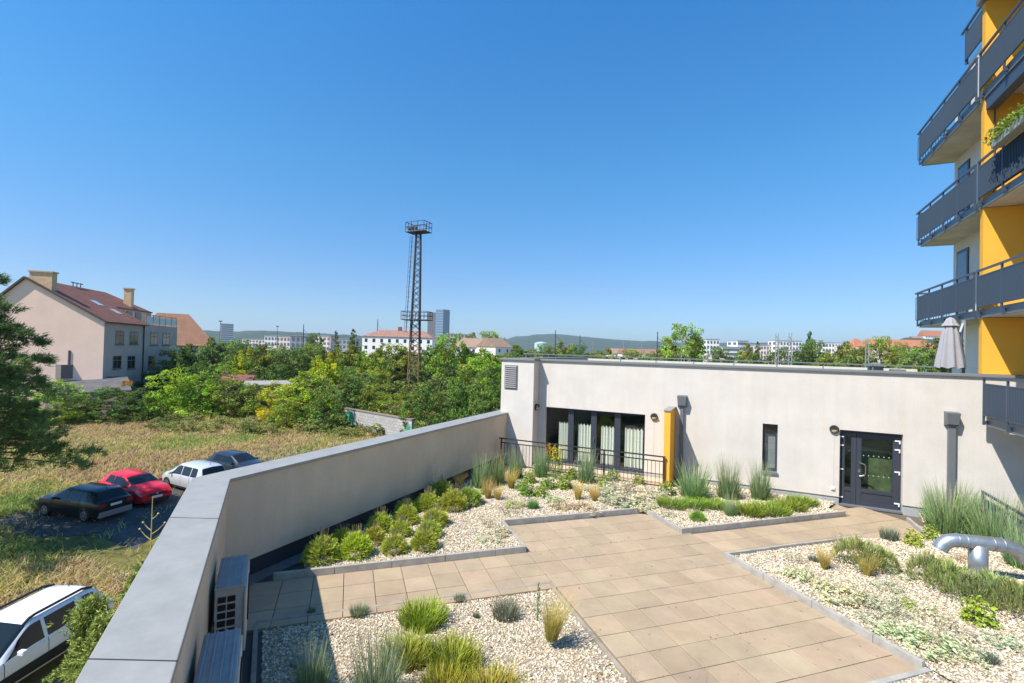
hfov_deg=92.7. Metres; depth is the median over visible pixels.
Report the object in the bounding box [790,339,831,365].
broadleaf tree
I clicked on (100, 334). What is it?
pink house
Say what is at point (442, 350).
broadleaf tree
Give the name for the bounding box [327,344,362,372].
broadleaf tree
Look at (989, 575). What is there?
thyme mound
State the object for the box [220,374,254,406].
garden shed
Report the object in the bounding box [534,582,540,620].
weed stalk
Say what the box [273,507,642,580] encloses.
bed edging
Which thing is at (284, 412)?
bush
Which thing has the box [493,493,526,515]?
dry flower stems
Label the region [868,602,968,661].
silver leaf mat
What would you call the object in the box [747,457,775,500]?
reed clump
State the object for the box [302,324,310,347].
railway mast
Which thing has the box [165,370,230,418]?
bush
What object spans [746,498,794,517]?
grass carpet
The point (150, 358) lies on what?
window
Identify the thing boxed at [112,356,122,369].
window
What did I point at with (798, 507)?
grass carpet
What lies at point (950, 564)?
thyme mound
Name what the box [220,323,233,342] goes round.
tower block
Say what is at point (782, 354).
broadleaf tree
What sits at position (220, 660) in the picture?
air conditioner
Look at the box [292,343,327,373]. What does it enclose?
broadleaf tree
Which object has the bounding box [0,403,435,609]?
wild grass
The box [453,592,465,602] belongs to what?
tuft
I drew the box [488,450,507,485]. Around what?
reed clump
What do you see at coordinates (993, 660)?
tuft
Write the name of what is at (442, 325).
glass tower
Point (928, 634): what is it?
dry flower stems
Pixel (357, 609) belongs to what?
tuft
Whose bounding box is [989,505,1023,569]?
reed clump
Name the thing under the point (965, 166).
balcony door
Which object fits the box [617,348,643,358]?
house
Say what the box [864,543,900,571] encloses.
thyme mound
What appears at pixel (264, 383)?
garden shed
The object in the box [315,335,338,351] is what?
house
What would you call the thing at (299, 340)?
house
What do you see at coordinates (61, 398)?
bush
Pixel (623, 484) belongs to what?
dry flower stems
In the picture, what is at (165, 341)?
window
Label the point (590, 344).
hills
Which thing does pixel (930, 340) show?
hills
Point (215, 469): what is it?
rear window
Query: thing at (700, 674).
dry flower stems
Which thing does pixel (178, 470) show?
side window
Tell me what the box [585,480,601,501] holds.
feather tuft
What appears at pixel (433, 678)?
golden tuft
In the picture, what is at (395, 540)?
lavender bush
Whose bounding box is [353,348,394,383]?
broadleaf tree
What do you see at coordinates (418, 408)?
bush
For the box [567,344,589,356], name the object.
broadleaf tree
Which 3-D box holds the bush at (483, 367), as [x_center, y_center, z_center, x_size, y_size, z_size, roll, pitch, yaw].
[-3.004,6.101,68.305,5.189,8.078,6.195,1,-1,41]
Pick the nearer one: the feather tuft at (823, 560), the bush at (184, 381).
the feather tuft at (823, 560)
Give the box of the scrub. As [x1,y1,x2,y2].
[132,363,500,412]
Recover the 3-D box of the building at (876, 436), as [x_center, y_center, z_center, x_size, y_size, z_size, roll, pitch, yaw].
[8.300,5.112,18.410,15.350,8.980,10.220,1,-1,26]
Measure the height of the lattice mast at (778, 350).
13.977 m
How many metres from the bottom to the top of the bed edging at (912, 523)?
0.150 m
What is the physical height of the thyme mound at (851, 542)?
0.539 m
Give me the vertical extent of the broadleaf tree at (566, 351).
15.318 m
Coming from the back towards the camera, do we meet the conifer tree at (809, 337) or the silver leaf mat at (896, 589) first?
the conifer tree at (809, 337)
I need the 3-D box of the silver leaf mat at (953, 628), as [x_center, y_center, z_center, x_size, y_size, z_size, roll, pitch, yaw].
[6.522,4.165,7.250,0.597,0.342,0.671,1,-1,15]
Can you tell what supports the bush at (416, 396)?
on the ground at (47, 669)
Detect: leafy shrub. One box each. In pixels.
[523,468,536,483]
[540,475,554,488]
[555,471,573,490]
[565,463,577,480]
[597,472,609,486]
[901,527,924,547]
[901,597,917,609]
[920,524,940,539]
[955,595,1004,630]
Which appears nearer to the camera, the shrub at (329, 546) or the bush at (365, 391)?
the shrub at (329, 546)
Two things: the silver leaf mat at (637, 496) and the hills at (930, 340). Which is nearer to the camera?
the silver leaf mat at (637, 496)
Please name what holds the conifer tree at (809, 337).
on the ground at (47, 669)
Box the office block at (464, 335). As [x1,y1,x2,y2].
[450,334,467,351]
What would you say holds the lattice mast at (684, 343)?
on the ground at (47, 669)
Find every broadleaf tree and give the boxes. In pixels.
[167,344,209,376]
[192,336,227,368]
[218,339,253,371]
[230,348,258,374]
[242,345,292,380]
[265,347,314,379]
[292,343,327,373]
[306,332,324,350]
[309,352,344,388]
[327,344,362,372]
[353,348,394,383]
[369,343,412,382]
[415,342,447,380]
[425,332,470,381]
[464,332,476,337]
[466,347,501,379]
[478,330,506,341]
[501,344,530,361]
[532,344,555,356]
[550,341,574,356]
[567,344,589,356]
[588,348,619,358]
[621,349,648,359]
[642,349,662,360]
[658,323,706,361]
[707,346,734,362]
[734,343,756,363]
[763,346,795,364]
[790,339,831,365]
[812,350,842,366]
[831,341,864,366]
[840,347,873,367]
[861,336,897,366]
[883,342,914,367]
[892,348,934,371]
[908,337,951,372]
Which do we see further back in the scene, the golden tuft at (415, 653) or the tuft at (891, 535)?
the tuft at (891, 535)
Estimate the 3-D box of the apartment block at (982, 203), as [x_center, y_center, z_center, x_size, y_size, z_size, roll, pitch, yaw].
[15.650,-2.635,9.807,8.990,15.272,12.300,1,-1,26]
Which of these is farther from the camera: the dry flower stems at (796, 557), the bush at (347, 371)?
the bush at (347, 371)
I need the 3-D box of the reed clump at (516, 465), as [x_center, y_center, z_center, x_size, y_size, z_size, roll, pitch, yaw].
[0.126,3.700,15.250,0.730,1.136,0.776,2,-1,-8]
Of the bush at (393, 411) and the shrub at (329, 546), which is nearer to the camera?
the shrub at (329, 546)
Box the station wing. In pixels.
[477,338,511,355]
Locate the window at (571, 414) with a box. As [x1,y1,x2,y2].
[546,407,644,472]
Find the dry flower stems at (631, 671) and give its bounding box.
[621,650,639,682]
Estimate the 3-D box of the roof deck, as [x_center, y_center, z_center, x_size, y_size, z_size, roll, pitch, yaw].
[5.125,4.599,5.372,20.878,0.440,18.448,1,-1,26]
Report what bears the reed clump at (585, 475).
on the gravel
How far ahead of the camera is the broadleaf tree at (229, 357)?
88.91 m
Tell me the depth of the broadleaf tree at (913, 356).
118.30 m
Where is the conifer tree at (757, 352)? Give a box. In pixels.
[755,341,762,363]
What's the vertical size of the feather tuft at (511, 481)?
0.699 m
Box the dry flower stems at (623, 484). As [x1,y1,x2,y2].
[596,470,641,495]
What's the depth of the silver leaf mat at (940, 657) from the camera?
6.58 m
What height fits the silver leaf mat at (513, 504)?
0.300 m
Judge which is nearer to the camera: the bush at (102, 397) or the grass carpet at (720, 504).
the grass carpet at (720, 504)
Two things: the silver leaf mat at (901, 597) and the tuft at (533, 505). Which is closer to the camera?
the silver leaf mat at (901, 597)
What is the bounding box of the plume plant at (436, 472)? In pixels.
[424,462,439,494]
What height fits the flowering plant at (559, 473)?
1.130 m
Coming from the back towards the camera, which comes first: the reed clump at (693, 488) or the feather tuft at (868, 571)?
the reed clump at (693, 488)
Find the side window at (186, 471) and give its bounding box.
[181,466,191,476]
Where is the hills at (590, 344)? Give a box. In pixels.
[505,334,803,354]
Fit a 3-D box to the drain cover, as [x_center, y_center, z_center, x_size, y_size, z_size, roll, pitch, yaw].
[-2.653,4.136,6.313,0.280,0.055,0.280,1,-1,26]
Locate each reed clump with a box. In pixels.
[288,625,338,682]
[340,620,410,682]
[470,452,492,488]
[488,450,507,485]
[506,444,525,479]
[531,442,550,477]
[574,444,598,483]
[672,455,717,499]
[711,452,745,499]
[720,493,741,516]
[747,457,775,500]
[911,476,992,534]
[918,483,948,514]
[948,485,984,522]
[952,485,1023,552]
[985,491,1023,519]
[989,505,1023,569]
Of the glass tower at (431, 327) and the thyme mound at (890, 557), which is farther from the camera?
the glass tower at (431, 327)
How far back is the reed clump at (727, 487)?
13.62 m
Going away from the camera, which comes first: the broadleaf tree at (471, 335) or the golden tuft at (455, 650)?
the golden tuft at (455, 650)
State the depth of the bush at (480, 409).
42.77 m
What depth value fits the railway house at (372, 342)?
215.17 m
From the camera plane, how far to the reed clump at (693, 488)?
13.62 m
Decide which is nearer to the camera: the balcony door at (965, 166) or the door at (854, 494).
the door at (854, 494)
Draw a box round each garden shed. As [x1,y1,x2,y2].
[43,350,131,418]
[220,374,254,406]
[243,380,292,413]
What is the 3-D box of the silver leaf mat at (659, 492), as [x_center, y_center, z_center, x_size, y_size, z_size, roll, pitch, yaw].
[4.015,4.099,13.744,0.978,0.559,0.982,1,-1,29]
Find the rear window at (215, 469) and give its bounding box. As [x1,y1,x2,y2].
[202,465,224,475]
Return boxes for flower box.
[980,93,1023,148]
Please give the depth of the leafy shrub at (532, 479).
14.72 m
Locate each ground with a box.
[0,351,696,682]
[0,445,314,548]
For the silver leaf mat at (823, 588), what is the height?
0.453 m
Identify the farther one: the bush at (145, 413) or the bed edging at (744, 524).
the bush at (145, 413)
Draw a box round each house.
[0,270,176,409]
[151,313,215,364]
[242,339,263,346]
[264,335,276,349]
[276,336,290,351]
[290,335,313,349]
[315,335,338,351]
[338,339,358,351]
[362,327,437,356]
[605,348,618,355]
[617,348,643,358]
[643,349,672,360]
[701,339,719,361]
[707,353,727,361]
[720,346,739,361]
[727,340,748,357]
[751,345,770,360]
[768,340,801,364]
[812,342,842,360]
[843,338,861,349]
[855,339,934,363]
[908,336,924,338]
[917,330,941,338]
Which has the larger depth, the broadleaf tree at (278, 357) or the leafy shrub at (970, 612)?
the broadleaf tree at (278, 357)
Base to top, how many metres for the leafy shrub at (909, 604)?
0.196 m
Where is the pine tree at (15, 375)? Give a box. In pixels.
[0,271,111,474]
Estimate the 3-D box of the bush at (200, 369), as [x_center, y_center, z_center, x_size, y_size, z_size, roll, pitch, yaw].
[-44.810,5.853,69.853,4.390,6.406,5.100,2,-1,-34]
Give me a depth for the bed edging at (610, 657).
7.23 m
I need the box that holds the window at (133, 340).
[129,331,137,344]
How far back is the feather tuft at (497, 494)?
12.96 m
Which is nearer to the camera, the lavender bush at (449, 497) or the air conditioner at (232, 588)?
the air conditioner at (232, 588)
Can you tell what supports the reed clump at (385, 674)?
on the gravel
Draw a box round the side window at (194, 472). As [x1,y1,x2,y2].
[190,468,197,477]
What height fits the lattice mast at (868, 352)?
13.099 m
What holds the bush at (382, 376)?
on the ground at (47, 669)
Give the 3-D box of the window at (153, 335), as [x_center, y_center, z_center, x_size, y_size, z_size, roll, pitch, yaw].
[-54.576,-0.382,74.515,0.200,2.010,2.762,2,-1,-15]
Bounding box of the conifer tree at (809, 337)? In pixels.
[803,331,819,365]
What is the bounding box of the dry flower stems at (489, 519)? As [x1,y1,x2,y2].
[478,507,497,527]
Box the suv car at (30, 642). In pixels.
[0,580,112,682]
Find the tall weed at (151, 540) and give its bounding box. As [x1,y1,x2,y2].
[139,496,165,550]
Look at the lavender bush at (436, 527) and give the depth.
10.36 m
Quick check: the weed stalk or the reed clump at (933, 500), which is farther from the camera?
the reed clump at (933, 500)
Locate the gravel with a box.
[260,465,1023,682]
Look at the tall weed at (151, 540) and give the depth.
12.58 m
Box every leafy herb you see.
[514,479,527,491]
[518,480,534,497]
[534,483,548,497]
[605,467,620,482]
[632,474,645,484]
[657,479,676,495]
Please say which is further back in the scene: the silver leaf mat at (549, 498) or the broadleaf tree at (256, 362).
the broadleaf tree at (256, 362)
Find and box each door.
[839,430,901,510]
[956,247,968,313]
[958,158,969,214]
[960,69,971,116]
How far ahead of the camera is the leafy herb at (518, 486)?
13.88 m
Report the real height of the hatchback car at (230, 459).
1.614 m
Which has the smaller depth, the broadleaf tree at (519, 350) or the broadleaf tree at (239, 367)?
the broadleaf tree at (239, 367)
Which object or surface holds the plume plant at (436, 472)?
on the roof deck
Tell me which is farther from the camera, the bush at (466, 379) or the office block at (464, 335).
the office block at (464, 335)
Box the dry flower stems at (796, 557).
[778,542,808,562]
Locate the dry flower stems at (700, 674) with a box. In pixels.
[688,663,710,682]
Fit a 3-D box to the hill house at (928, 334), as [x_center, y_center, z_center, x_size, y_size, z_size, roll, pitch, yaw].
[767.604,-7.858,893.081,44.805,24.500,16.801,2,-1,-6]
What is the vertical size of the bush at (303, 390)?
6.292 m
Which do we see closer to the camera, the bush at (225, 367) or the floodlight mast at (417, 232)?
the bush at (225, 367)
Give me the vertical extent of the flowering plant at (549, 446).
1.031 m
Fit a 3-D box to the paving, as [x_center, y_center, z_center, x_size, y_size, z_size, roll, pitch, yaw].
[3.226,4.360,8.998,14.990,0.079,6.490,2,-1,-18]
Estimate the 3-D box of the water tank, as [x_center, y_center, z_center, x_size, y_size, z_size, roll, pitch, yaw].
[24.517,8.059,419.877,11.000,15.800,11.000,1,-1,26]
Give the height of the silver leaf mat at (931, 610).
0.288 m
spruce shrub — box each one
[41,591,121,682]
[59,606,115,682]
[113,552,148,608]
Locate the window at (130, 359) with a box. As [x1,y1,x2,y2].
[126,356,135,369]
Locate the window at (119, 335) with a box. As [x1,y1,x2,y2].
[115,330,123,344]
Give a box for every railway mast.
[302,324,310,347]
[554,330,563,356]
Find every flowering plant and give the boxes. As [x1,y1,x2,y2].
[545,444,551,472]
[549,445,562,478]
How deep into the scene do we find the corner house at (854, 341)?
333.62 m
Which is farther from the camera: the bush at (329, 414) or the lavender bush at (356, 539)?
the bush at (329, 414)
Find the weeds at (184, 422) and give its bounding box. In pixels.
[144,412,384,437]
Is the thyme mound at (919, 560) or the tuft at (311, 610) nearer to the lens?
the tuft at (311, 610)
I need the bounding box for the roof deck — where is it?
[212,464,924,682]
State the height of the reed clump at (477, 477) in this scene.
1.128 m
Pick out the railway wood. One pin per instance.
(414, 362)
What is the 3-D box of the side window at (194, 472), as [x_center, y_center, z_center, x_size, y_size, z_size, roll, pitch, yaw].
[-18.322,7.591,28.196,0.600,0.484,0.172,1,-1,29]
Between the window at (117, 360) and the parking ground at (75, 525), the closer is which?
the parking ground at (75, 525)
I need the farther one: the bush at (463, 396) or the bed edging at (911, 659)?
the bush at (463, 396)
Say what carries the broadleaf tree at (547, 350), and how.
on the ground at (47, 669)
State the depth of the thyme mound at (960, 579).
8.11 m
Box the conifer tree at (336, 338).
[330,331,343,351]
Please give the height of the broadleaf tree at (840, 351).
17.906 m
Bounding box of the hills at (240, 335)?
[203,330,361,345]
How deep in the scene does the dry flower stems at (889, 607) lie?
7.68 m
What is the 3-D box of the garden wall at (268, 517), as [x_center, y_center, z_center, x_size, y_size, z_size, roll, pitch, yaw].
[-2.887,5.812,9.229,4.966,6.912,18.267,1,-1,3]
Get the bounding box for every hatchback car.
[98,468,171,506]
[206,450,263,469]
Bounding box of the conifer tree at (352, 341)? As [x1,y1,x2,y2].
[346,329,358,352]
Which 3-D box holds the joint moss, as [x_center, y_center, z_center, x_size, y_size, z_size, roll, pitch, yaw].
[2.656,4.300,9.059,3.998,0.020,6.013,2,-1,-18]
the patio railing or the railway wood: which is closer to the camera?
the patio railing
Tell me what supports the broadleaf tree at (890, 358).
on the ground at (47, 669)
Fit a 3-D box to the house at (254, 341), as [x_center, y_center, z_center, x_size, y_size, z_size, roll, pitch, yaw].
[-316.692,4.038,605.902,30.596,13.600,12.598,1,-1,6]
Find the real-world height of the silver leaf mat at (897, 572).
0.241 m
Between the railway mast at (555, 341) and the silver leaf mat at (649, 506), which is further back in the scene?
the railway mast at (555, 341)
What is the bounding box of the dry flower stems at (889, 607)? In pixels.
[854,588,922,619]
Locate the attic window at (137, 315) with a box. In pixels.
[135,312,140,320]
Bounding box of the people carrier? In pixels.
[162,460,225,488]
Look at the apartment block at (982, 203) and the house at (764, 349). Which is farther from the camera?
the house at (764, 349)
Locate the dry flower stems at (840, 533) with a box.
[821,519,873,553]
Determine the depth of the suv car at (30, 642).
12.76 m
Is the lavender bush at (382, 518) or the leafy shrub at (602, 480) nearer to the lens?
the lavender bush at (382, 518)
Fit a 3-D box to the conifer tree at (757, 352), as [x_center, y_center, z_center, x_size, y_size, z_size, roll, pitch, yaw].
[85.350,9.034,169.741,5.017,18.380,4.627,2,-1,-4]
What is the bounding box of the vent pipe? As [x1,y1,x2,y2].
[932,533,1023,573]
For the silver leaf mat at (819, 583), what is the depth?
8.59 m
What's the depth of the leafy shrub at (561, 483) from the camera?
14.18 m
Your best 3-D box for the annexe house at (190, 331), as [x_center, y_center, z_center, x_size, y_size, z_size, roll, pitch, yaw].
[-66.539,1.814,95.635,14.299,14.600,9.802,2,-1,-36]
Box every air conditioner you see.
[193,627,242,682]
[213,553,249,650]
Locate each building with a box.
[455,338,482,352]
[500,353,1023,518]
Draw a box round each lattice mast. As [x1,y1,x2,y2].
[681,336,693,361]
[775,334,787,364]
[788,333,801,364]
[865,340,878,367]
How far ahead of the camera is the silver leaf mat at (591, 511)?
12.14 m
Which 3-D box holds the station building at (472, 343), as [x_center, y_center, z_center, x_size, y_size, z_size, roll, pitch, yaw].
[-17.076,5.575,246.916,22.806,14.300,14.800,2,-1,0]
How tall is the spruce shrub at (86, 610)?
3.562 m
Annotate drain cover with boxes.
[290,651,322,669]
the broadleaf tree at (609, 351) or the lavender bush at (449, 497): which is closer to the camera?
the lavender bush at (449, 497)
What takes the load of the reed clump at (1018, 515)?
on the roof deck
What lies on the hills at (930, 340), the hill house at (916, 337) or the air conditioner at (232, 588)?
the hill house at (916, 337)
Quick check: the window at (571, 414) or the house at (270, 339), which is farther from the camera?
the house at (270, 339)
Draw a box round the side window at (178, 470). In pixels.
[172,465,183,474]
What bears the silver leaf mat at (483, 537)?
on the gravel
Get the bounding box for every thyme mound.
[829,535,888,570]
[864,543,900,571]
[904,548,952,584]
[922,557,980,595]
[937,568,1002,606]
[964,567,1023,611]
[986,577,1023,616]
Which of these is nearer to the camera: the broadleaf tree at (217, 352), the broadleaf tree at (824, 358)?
the broadleaf tree at (217, 352)
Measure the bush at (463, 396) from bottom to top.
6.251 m
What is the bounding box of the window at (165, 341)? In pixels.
[162,333,169,345]
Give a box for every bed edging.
[250,581,634,682]
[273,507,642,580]
[643,507,845,533]
[724,535,931,682]
[906,517,934,541]
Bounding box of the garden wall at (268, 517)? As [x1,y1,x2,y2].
[75,410,507,682]
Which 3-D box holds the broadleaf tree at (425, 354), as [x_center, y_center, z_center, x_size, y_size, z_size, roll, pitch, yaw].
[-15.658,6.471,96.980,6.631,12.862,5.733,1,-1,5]
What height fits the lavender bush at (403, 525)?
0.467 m
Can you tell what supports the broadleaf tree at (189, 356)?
on the ground at (47, 669)
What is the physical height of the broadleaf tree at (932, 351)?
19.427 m
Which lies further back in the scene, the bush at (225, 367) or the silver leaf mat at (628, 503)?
the bush at (225, 367)
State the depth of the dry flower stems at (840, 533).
10.45 m
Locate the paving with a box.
[246,504,934,682]
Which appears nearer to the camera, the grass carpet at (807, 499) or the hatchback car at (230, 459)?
the grass carpet at (807, 499)
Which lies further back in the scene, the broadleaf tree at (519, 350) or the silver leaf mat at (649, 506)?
the broadleaf tree at (519, 350)
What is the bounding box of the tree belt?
[530,355,951,370]
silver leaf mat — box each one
[475,535,487,542]
[487,521,512,537]
[489,534,504,543]
[504,496,526,509]
[539,489,563,503]
[546,500,577,511]
[568,499,595,510]
[582,473,620,498]
[582,506,602,515]
[590,483,632,506]
[604,489,642,507]
[605,473,641,492]
[615,480,658,504]
[631,499,659,511]
[639,478,673,499]
[659,508,675,517]
[778,553,815,583]
[808,569,874,608]
[810,574,835,592]
[850,584,914,620]
[851,599,895,632]
[867,572,904,594]
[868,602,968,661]
[880,563,918,581]
[885,587,916,609]
[909,598,956,626]
[925,603,980,645]
[925,633,968,666]
[945,633,994,670]
[946,548,967,563]
[979,627,1023,652]
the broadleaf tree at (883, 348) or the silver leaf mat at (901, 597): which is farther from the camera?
the broadleaf tree at (883, 348)
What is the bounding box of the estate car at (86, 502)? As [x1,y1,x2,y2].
[35,482,132,522]
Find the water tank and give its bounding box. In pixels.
[534,342,546,353]
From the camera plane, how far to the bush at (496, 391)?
48.76 m
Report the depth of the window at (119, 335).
64.53 m
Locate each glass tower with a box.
[427,312,435,335]
[435,309,449,337]
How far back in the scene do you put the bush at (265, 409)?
55.24 m
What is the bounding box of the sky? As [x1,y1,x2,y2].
[0,0,981,344]
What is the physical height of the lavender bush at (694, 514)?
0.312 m
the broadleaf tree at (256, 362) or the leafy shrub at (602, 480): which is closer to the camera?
the leafy shrub at (602, 480)
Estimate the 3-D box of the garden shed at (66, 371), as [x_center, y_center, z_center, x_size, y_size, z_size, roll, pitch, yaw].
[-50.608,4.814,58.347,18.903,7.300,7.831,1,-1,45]
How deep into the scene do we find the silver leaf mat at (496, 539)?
10.18 m
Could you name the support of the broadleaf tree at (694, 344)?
on the ground at (47, 669)
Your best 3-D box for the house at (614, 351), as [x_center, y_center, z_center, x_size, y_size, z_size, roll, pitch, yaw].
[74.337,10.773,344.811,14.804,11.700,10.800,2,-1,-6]
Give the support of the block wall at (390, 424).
on the ground at (47, 669)
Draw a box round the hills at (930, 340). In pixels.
[900,338,939,345]
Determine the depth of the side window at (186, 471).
28.57 m
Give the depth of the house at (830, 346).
459.92 m
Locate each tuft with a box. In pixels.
[306,605,315,612]
[349,601,370,618]
[372,622,434,673]
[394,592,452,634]
[417,657,470,682]
[420,625,487,677]
[446,658,530,682]
[452,469,466,488]
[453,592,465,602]
[472,611,479,617]
[479,475,497,498]
[489,590,523,622]
[490,482,503,499]
[501,466,518,488]
[527,498,539,509]
[534,583,578,642]
[569,478,584,499]
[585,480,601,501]
[807,552,819,562]
[814,543,838,568]
[848,545,881,576]
[879,523,900,541]
[977,647,1001,665]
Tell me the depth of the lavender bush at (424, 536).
9.68 m
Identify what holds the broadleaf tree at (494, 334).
on the ground at (47, 669)
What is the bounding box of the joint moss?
[549,520,814,681]
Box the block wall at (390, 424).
[344,407,414,434]
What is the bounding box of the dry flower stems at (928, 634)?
[897,613,964,649]
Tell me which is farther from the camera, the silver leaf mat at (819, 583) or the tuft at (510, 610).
the silver leaf mat at (819, 583)
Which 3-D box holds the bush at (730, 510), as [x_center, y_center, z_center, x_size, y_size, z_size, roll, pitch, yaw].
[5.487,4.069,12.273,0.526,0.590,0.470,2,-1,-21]
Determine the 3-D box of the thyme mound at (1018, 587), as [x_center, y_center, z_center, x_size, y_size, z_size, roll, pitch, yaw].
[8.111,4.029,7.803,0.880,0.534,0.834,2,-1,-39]
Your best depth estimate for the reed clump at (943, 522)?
11.35 m
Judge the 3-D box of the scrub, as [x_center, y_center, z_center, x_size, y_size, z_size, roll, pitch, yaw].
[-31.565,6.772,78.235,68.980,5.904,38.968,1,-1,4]
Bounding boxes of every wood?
[216,342,802,362]
[224,344,505,386]
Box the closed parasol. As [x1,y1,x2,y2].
[934,317,965,372]
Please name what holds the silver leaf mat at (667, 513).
on the gravel
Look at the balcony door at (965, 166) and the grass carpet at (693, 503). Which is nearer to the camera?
the grass carpet at (693, 503)
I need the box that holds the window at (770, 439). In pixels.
[762,424,777,471]
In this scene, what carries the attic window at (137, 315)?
in the pink house at (100, 334)
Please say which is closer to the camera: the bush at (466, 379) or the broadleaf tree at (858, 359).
the bush at (466, 379)
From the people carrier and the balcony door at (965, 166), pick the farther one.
the people carrier
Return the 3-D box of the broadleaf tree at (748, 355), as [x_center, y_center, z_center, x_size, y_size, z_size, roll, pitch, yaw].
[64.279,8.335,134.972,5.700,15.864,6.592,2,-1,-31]
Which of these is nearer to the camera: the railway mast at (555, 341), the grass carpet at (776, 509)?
the grass carpet at (776, 509)
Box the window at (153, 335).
[149,332,157,345]
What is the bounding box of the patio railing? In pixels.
[499,437,665,487]
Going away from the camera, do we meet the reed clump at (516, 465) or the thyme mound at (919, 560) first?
the thyme mound at (919, 560)
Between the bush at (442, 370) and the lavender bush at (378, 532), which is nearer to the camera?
the lavender bush at (378, 532)
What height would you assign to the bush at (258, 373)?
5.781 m
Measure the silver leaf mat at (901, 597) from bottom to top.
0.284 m
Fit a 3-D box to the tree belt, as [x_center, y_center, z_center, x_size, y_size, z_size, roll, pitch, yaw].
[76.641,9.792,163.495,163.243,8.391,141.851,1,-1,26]
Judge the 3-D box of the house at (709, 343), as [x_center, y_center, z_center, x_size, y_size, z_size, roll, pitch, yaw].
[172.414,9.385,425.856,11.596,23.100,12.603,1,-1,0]
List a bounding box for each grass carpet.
[654,495,689,510]
[677,496,715,510]
[698,496,731,510]
[729,500,772,517]
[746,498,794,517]
[768,496,811,512]
[783,492,821,507]
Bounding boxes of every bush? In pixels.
[25,378,92,425]
[50,394,103,424]
[79,386,139,424]
[109,387,170,423]
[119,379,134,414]
[134,367,206,419]
[149,345,191,401]
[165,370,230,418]
[186,360,213,391]
[190,378,250,418]
[212,361,239,378]
[233,382,264,416]
[244,367,279,380]
[254,380,305,420]
[257,397,301,429]
[270,370,337,424]
[274,364,299,379]
[297,384,348,431]
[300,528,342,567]
[331,522,351,544]
[333,376,375,414]
[338,366,361,402]
[338,523,373,561]
[353,366,400,404]
[354,384,388,413]
[364,519,387,545]
[365,505,393,531]
[368,380,412,417]
[378,529,408,556]
[388,384,423,417]
[388,514,413,538]
[392,493,417,514]
[392,499,420,524]
[398,381,440,431]
[408,521,440,552]
[413,485,442,512]
[415,392,454,428]
[415,514,442,536]
[420,501,450,526]
[427,377,474,424]
[429,363,462,388]
[429,475,454,496]
[438,482,469,512]
[447,363,478,406]
[456,479,483,507]
[457,394,490,418]
[463,363,500,413]
[475,357,501,410]
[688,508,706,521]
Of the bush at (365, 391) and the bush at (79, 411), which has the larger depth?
the bush at (365, 391)
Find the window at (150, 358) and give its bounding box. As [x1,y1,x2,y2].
[148,356,154,368]
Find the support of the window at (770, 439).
in the building at (876, 436)
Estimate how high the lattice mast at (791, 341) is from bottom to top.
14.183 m
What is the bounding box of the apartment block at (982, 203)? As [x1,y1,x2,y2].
[915,0,1023,539]
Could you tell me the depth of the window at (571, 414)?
16.91 m
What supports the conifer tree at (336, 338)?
on the ground at (47, 669)
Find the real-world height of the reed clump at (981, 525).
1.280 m
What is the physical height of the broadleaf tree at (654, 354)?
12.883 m
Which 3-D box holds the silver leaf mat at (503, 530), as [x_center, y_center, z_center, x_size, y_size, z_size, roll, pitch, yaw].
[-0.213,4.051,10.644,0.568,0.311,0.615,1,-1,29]
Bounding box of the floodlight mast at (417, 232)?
[401,220,432,393]
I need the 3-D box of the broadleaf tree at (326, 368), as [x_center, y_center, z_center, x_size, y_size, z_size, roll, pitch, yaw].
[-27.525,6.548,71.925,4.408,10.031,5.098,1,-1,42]
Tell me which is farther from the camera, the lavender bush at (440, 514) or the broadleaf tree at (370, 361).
the broadleaf tree at (370, 361)
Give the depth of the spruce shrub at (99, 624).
9.43 m
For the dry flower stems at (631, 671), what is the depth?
5.88 m
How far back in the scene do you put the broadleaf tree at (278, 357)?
79.46 m
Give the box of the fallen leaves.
[279,469,1010,682]

